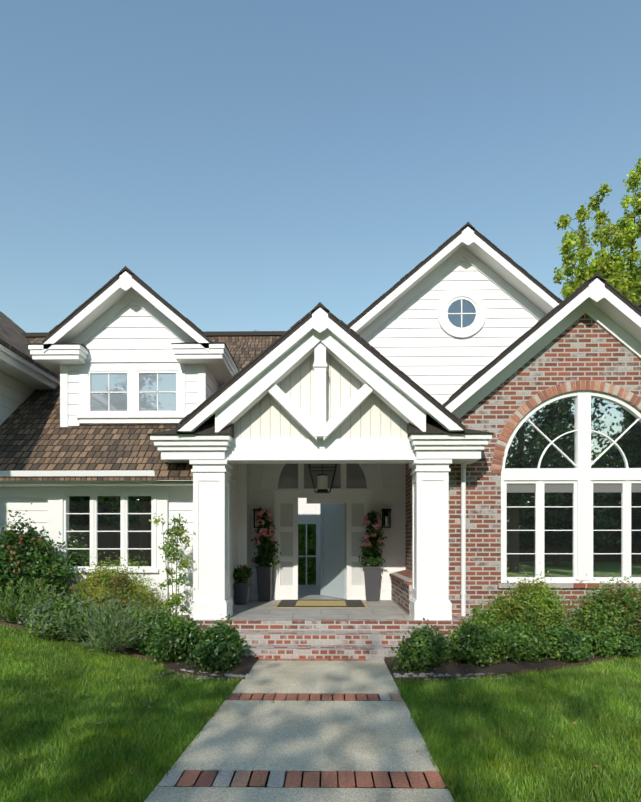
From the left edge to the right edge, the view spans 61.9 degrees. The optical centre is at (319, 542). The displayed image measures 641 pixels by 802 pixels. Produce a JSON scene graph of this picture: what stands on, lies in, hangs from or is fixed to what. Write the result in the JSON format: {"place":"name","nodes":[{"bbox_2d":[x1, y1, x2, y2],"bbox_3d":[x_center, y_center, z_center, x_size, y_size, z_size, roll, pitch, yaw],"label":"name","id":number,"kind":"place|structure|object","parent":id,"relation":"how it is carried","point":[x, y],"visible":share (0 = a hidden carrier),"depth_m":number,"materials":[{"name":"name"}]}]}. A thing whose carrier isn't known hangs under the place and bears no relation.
{"place":"outdoors","nodes":[
{"label":"outdoors","id":0,"kind":"place"},
{"bbox_2d":[173,660,447,788],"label":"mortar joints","id":1,"kind":"object","parent":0,"point":[321,771],"visible":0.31,"depth_m":3.77,"materials":[{"name":"grey concrete"}]},
{"bbox_2d":[298,585,341,598],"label":"interior floor","id":2,"kind":"structure","parent":0,"point":[308,591],"depth_m":12.74,"materials":[{"name":"grey"}]},
{"bbox_2d":[0,227,640,627],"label":"trim","id":3,"kind":"structure","parent":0,"point":[214,459],"depth_m":8.94,"materials":[{"name":"white wood"}]},
{"bbox_2d":[91,373,175,410],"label":"window panes","id":4,"kind":"structure","parent":3,"relation":"attached to","point":[147,383],"depth_m":9.80,"materials":[{"name":"clear glass"}]},
{"bbox_2d":[0,336,279,480],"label":"shingle roof","id":5,"kind":"structure","parent":3,"relation":"attached to","point":[34,436],"depth_m":9.31,"materials":[{"name":"brown wood"}]},
{"bbox_2d":[0,311,464,433],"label":"roof","id":6,"kind":"structure","parent":3,"relation":"attached to","point":[13,338],"depth_m":10.58,"materials":[{"name":"black"}]},
{"bbox_2d":[0,257,538,614],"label":"house siding","id":7,"kind":"object","parent":3,"relation":"attached to","point":[414,341],"visible":0.38,"depth_m":11.29,"materials":[{"name":"white wood"}]},
{"bbox_2d":[298,498,319,584],"bbox_3d":[0.086,-0.172,13.473,3.600,2.750,4.070,0,0,1],"label":"house interior","id":8,"kind":"object","parent":3,"relation":"attached to","point":[308,513],"visible":0.17,"depth_m":15.41,"materials":[{"name":"white paint"}]},
{"bbox_2d":[253,464,390,527],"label":"black fixtures","id":9,"kind":"object","parent":3,"relation":"attached to","point":[327,491],"visible":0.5,"depth_m":10.16,"materials":[{"name":"black metal"}]},
{"bbox_2d":[257,475,387,526],"bbox_3d":[0.040,-0.795,10.561,2.759,0.905,1.396,0,0,1],"label":"glass","id":10,"kind":"object","parent":9,"relation":"on","point":[322,481],"visible":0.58,"depth_m":9.88,"materials":[{"name":"white glass"}]},
{"bbox_2d":[281,503,363,585],"bbox_3d":[0.054,0.043,11.328,1.780,1.820,0.001,0,0,1],"label":"pane","id":11,"kind":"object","parent":3,"relation":"attached to","point":[287,545],"visible":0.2,"depth_m":11.34,"materials":[{"name":"glass"}]},
{"bbox_2d":[278,463,366,488],"bbox_3d":[0.054,-1.620,11.318,1.890,0.945,0.001,0,0,1],"label":"transom window","id":12,"kind":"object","parent":3,"relation":"attached to","point":[355,477],"depth_m":11.32,"materials":[{"name":"glass"}]},
{"bbox_2d":[21,222,640,437],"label":"roof edge","id":13,"kind":"object","parent":3,"relation":"attached to","point":[431,428],"visible":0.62,"depth_m":8.52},
{"bbox_2d":[320,503,345,598],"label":"house door","id":14,"kind":"structure","parent":3,"relation":"attached to","point":[333,557],"depth_m":11.77,"materials":[{"name":"wood"}]},
{"bbox_2d":[389,463,411,615],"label":"brick wall","id":15,"kind":"structure","parent":3,"relation":"attached to","point":[401,589],"depth_m":10.62,"materials":[{"name":"red brick"}]},
{"bbox_2d":[448,300,475,327],"bbox_3d":[2.994,-4.837,11.284,0.610,0.610,0.001,0,0,1],"label":"window glass","id":16,"kind":"object","parent":3,"relation":"attached to","point":[467,319],"visible":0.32,"depth_m":11.28,"materials":[{"name":"glass"}]},
{"bbox_2d":[460,462,467,615],"bbox_3d":[2.375,0.090,8.724,0.100,3.026,0.334,0,0,1],"label":"downspout","id":17,"kind":"object","parent":3,"relation":"attached to","point":[463,538],"visible":0.73,"depth_m":8.81,"materials":[{"name":"white paint"}]},
{"bbox_2d":[449,314,640,638],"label":"brick wall","id":18,"kind":"structure","parent":3,"relation":"attached to","point":[585,347],"depth_m":8.90,"materials":[{"name":"red brick"}]},
{"bbox_2d":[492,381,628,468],"bbox_3d":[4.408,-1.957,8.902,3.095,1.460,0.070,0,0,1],"label":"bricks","id":19,"kind":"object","parent":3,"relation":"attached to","point":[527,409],"visible":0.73,"depth_m":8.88,"materials":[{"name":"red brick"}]},
{"bbox_2d":[491,380,640,473],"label":"bricks","id":20,"kind":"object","parent":3,"relation":"attached to","point":[534,404],"visible":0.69,"depth_m":8.88,"materials":[{"name":"red brick"}]},
{"bbox_2d":[491,380,640,469],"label":"brick arch","id":21,"kind":"structure","parent":3,"relation":"attached to","point":[556,395],"depth_m":8.89,"materials":[{"name":"red brick"}]},
{"bbox_2d":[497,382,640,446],"bbox_3d":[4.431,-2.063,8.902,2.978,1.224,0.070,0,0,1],"label":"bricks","id":22,"kind":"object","parent":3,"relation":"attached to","point":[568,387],"visible":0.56,"depth_m":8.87,"materials":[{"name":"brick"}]},
{"bbox_2d":[498,583,640,587],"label":"window sill","id":23,"kind":"structure","parent":3,"relation":"attached to","point":[570,585],"depth_m":8.84,"materials":[{"name":"white stone"}]},
{"bbox_2d":[507,483,640,492],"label":"house blind","id":24,"kind":"object","parent":3,"relation":"attached to","point":[568,487],"visible":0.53,"depth_m":8.96,"materials":[{"name":"grey fabric"}]},
{"bbox_2d":[0,582,640,801],"bbox_3d":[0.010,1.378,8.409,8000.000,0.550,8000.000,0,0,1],"label":"lawn","id":25,"kind":"structure","parent":0,"point":[123,666],"depth_m":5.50,"materials":[{"name":"green plant"}]},
{"bbox_2d":[14,587,92,639],"bbox_3d":[-3.801,1.009,7.691,1.220,0.754,0.964,0,0,1],"label":"shrub","id":26,"kind":"object","parent":25,"relation":"on","point":[39,612],"depth_m":7.52,"materials":[{"name":"green plant"}]},
{"bbox_2d":[30,588,177,652],"bbox_3d":[-2.963,1.078,7.526,1.837,0.876,1.630,0,0,1],"label":"lavender shrub","id":27,"kind":"object","parent":25,"relation":"on","point":[119,640],"visible":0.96,"depth_m":7.32,"materials":[{"name":"green plant"}]},
{"bbox_2d":[195,693,402,786],"bbox_3d":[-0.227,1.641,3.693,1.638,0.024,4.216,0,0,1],"label":"bricks","id":28,"kind":"object","parent":25,"relation":"on","point":[205,778],"visible":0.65,"depth_m":3.80,"materials":[{"name":"red brick"}]},
{"bbox_2d":[144,658,453,801],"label":"walkway","id":29,"kind":"structure","parent":25,"relation":"on","point":[303,736],"depth_m":4.47,"materials":[{"name":"grey concrete"}]},
{"bbox_2d":[158,658,445,787],"bbox_3d":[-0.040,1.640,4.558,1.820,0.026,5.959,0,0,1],"label":"bricks","id":30,"kind":"object","parent":25,"relation":"on","point":[346,779],"visible":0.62,"depth_m":3.73,"materials":[{"name":"red brick"}]},
{"bbox_2d":[298,524,315,584],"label":"back garden hedge","id":31,"kind":"object","parent":25,"relation":"on","point":[311,551],"visible":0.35,"depth_m":18.65,"materials":[{"name":"green plant"}]},
{"bbox_2d":[8,659,613,788],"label":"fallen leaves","id":32,"kind":"object","parent":25,"relation":"on","point":[400,701],"visible":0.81,"depth_m":5.23,"materials":[{"name":"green plant"}]},
{"bbox_2d":[0,622,636,680],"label":"garden bed edging","id":33,"kind":"object","parent":25,"relation":"on","point":[400,678],"visible":0.35,"depth_m":6.90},
{"bbox_2d":[0,617,637,681],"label":"garden bed","id":34,"kind":"object","parent":25,"relation":"on","point":[245,665],"visible":0.17,"depth_m":7.08,"materials":[{"name":"brown soil"}]},
{"bbox_2d":[0,577,68,621],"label":"grass shrub","id":35,"kind":"object","parent":34,"relation":"on","point":[10,608],"visible":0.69,"depth_m":7.93,"materials":[{"name":"green plant"}]},
{"bbox_2d":[0,503,83,612],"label":"tall shrub","id":36,"kind":"object","parent":34,"relation":"on","point":[29,555],"visible":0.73,"depth_m":8.41,"materials":[{"name":"green plant"}]},
{"bbox_2d":[46,594,128,639],"bbox_3d":[-3.444,1.084,7.849,1.188,0.704,1.195,0,0,44],"label":"lavender shrub","id":37,"kind":"object","parent":34,"relation":"on","point":[122,604],"visible":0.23,"depth_m":7.85,"materials":[{"name":"green plant"}]},
{"bbox_2d":[61,549,174,632],"bbox_3d":[-3.269,0.795,8.560,1.910,1.360,0.817,0,0,1],"label":"abelia shrub","id":38,"kind":"object","parent":34,"relation":"on","point":[100,580],"visible":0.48,"depth_m":8.42,"materials":[{"name":"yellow plant"}]},
{"bbox_2d":[125,602,173,655],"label":"shrub","id":39,"kind":"object","parent":34,"relation":"on","point":[138,645],"depth_m":7.71,"materials":[{"name":"green plant"}]},
{"bbox_2d":[149,513,192,618],"bbox_3d":[-2.284,0.586,8.342,0.646,2.096,0.643,0,0,1],"label":"climbing plant","id":40,"kind":"object","parent":34,"relation":"on","point":[180,530],"depth_m":8.27,"materials":[{"name":"green plant"}]},
{"bbox_2d":[139,610,206,664],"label":"shrub","id":41,"kind":"object","parent":34,"relation":"on","point":[176,638],"depth_m":7.21,"materials":[{"name":"green plant"}]},
{"bbox_2d":[183,614,250,672],"bbox_3d":[-1.333,1.295,6.942,0.871,0.740,0.778,0,0,1],"label":"shrub","id":42,"kind":"object","parent":34,"relation":"on","point":[220,645],"visible":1,"depth_m":6.83,"materials":[{"name":"green plant"}]},
{"bbox_2d":[174,615,472,649],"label":"brick steps","id":43,"kind":"structure","parent":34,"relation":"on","point":[374,647],"depth_m":8.00,"materials":[{"name":"red brick"}]},
{"bbox_2d":[191,621,469,644],"bbox_3d":[0.032,1.428,9.893,4.900,0.449,3.290,0,0,1],"label":"brick porch base","id":44,"kind":"object","parent":34,"relation":"on","point":[326,625],"visible":0.07,"depth_m":8.24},
{"bbox_2d":[228,599,412,618],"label":"site floor","id":45,"kind":"structure","parent":44,"relation":"on","point":[378,609],"depth_m":9.23,"materials":[{"name":"stone"}]},
{"bbox_2d":[233,582,249,604],"bbox_3d":[-1.559,0.990,10.482,0.376,0.425,0.376,0,0,1],"label":"round pot","id":46,"kind":"object","parent":45,"relation":"on","point":[240,593],"visible":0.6,"depth_m":10.36,"materials":[{"name":"grey"}]},
{"bbox_2d":[233,564,251,582],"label":"potted plant","id":47,"kind":"object","parent":46,"relation":"in","point":[244,574],"depth_m":10.39,"materials":[{"name":"green plant"}]},
{"bbox_2d":[256,566,380,600],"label":"tall planters","id":48,"kind":"object","parent":45,"relation":"on","point":[265,577],"visible":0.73,"depth_m":10.97,"materials":[{"name":"grey"}]},
{"bbox_2d":[251,507,280,567],"bbox_3d":[-1.121,-0.106,11.121,0.635,1.308,0.479,0,0,1],"label":"mandevilla","id":49,"kind":"object","parent":48,"relation":"on","point":[265,558],"depth_m":11.05,"materials":[{"name":"green plant"}]},
{"bbox_2d":[358,510,386,566],"bbox_3d":[1.083,-0.078,11.059,0.610,1.248,0.572,0,0,1],"label":"mandevilla","id":50,"kind":"object","parent":48,"relation":"on","point":[372,559],"depth_m":11.00,"materials":[{"name":"plant"}]},
{"bbox_2d":[274,600,366,607],"bbox_3d":[0.027,1.191,10.559,1.730,0.017,1.400,0,0,1],"label":"doormat border","id":51,"kind":"object","parent":45,"relation":"on","point":[320,603],"visible":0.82,"depth_m":10.29,"materials":[{"name":"fabric"}]},
{"bbox_2d":[277,600,364,606],"bbox_3d":[0.027,1.189,10.559,1.650,0.004,1.300,0,0,1],"label":"doormat","id":52,"kind":"object","parent":51,"relation":"on","point":[292,603],"visible":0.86,"depth_m":10.49,"materials":[{"name":"grey"}]},
{"bbox_2d":[388,618,452,671],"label":"shrub","id":53,"kind":"object","parent":34,"relation":"on","point":[421,649],"depth_m":6.80,"materials":[{"name":"green plant"}]},
{"bbox_2d":[445,612,511,667],"bbox_3d":[2.084,1.296,7.255,0.919,0.730,0.950,0,0,1],"label":"shrub","id":54,"kind":"object","parent":34,"relation":"on","point":[473,642],"depth_m":7.05,"materials":[{"name":"green plant"}]},
{"bbox_2d":[460,601,506,631],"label":"shrub","id":55,"kind":"object","parent":34,"relation":"on","point":[486,617],"visible":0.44,"depth_m":7.93,"materials":[{"name":"green plant"}]},
{"bbox_2d":[489,617,555,662],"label":"shrub","id":56,"kind":"object","parent":34,"relation":"on","point":[526,644],"depth_m":7.27,"materials":[{"name":"green plant"}]},
{"bbox_2d":[469,568,580,641],"bbox_3d":[3.117,0.970,8.300,1.712,1.377,1.078,0,0,1],"label":"bright shrub","id":57,"kind":"object","parent":34,"relation":"on","point":[536,605],"depth_m":8.08,"materials":[{"name":"green plant"}]},
{"bbox_2d":[541,617,599,663],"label":"shrub","id":58,"kind":"object","parent":34,"relation":"on","point":[570,643],"visible":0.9,"depth_m":7.36,"materials":[{"name":"green plant"}]},
{"bbox_2d":[556,571,640,649],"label":"shrub","id":59,"kind":"object","parent":34,"relation":"on","point":[621,605],"depth_m":8.13,"materials":[{"name":"green plant"}]},
{"bbox_2d":[584,622,640,658],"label":"shrub","id":60,"kind":"object","parent":34,"relation":"on","point":[608,641],"depth_m":7.60,"materials":[{"name":"green plant"}]},
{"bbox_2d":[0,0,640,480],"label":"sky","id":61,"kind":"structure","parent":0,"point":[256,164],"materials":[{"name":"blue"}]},
{"bbox_2d":[233,351,408,438],"bbox_3d":[0.032,-2.429,9.883,3.800,1.596,2.910,0,0,1],"label":"siding","id":62,"kind":"object","parent":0,"point":[269,416],"visible":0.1,"depth_m":8.51,"materials":[{"name":"white wood"}]},
{"bbox_2d":[234,634,410,659],"bbox_3d":[0.002,1.503,7.899,3.440,0.300,0.700,0,0,1],"label":"brick step","id":63,"kind":"object","parent":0,"point":[265,639],"visible":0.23,"depth_m":7.88,"materials":[{"name":"red brick"}]},
{"bbox_2d":[153,669,508,679],"bbox_3d":[0.148,1.626,6.628,4.380,0.029,0.529,0,0,1],"label":"edging","id":64,"kind":"object","parent":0,"point":[422,674],"visible":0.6,"depth_m":6.58,"materials":[{"name":"grey stone"}]},
{"bbox_2d":[552,158,640,304],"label":"tree","id":65,"kind":"object","parent":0,"point":[620,281],"depth_m":23.27,"materials":[{"name":"green plant"}]}
]}

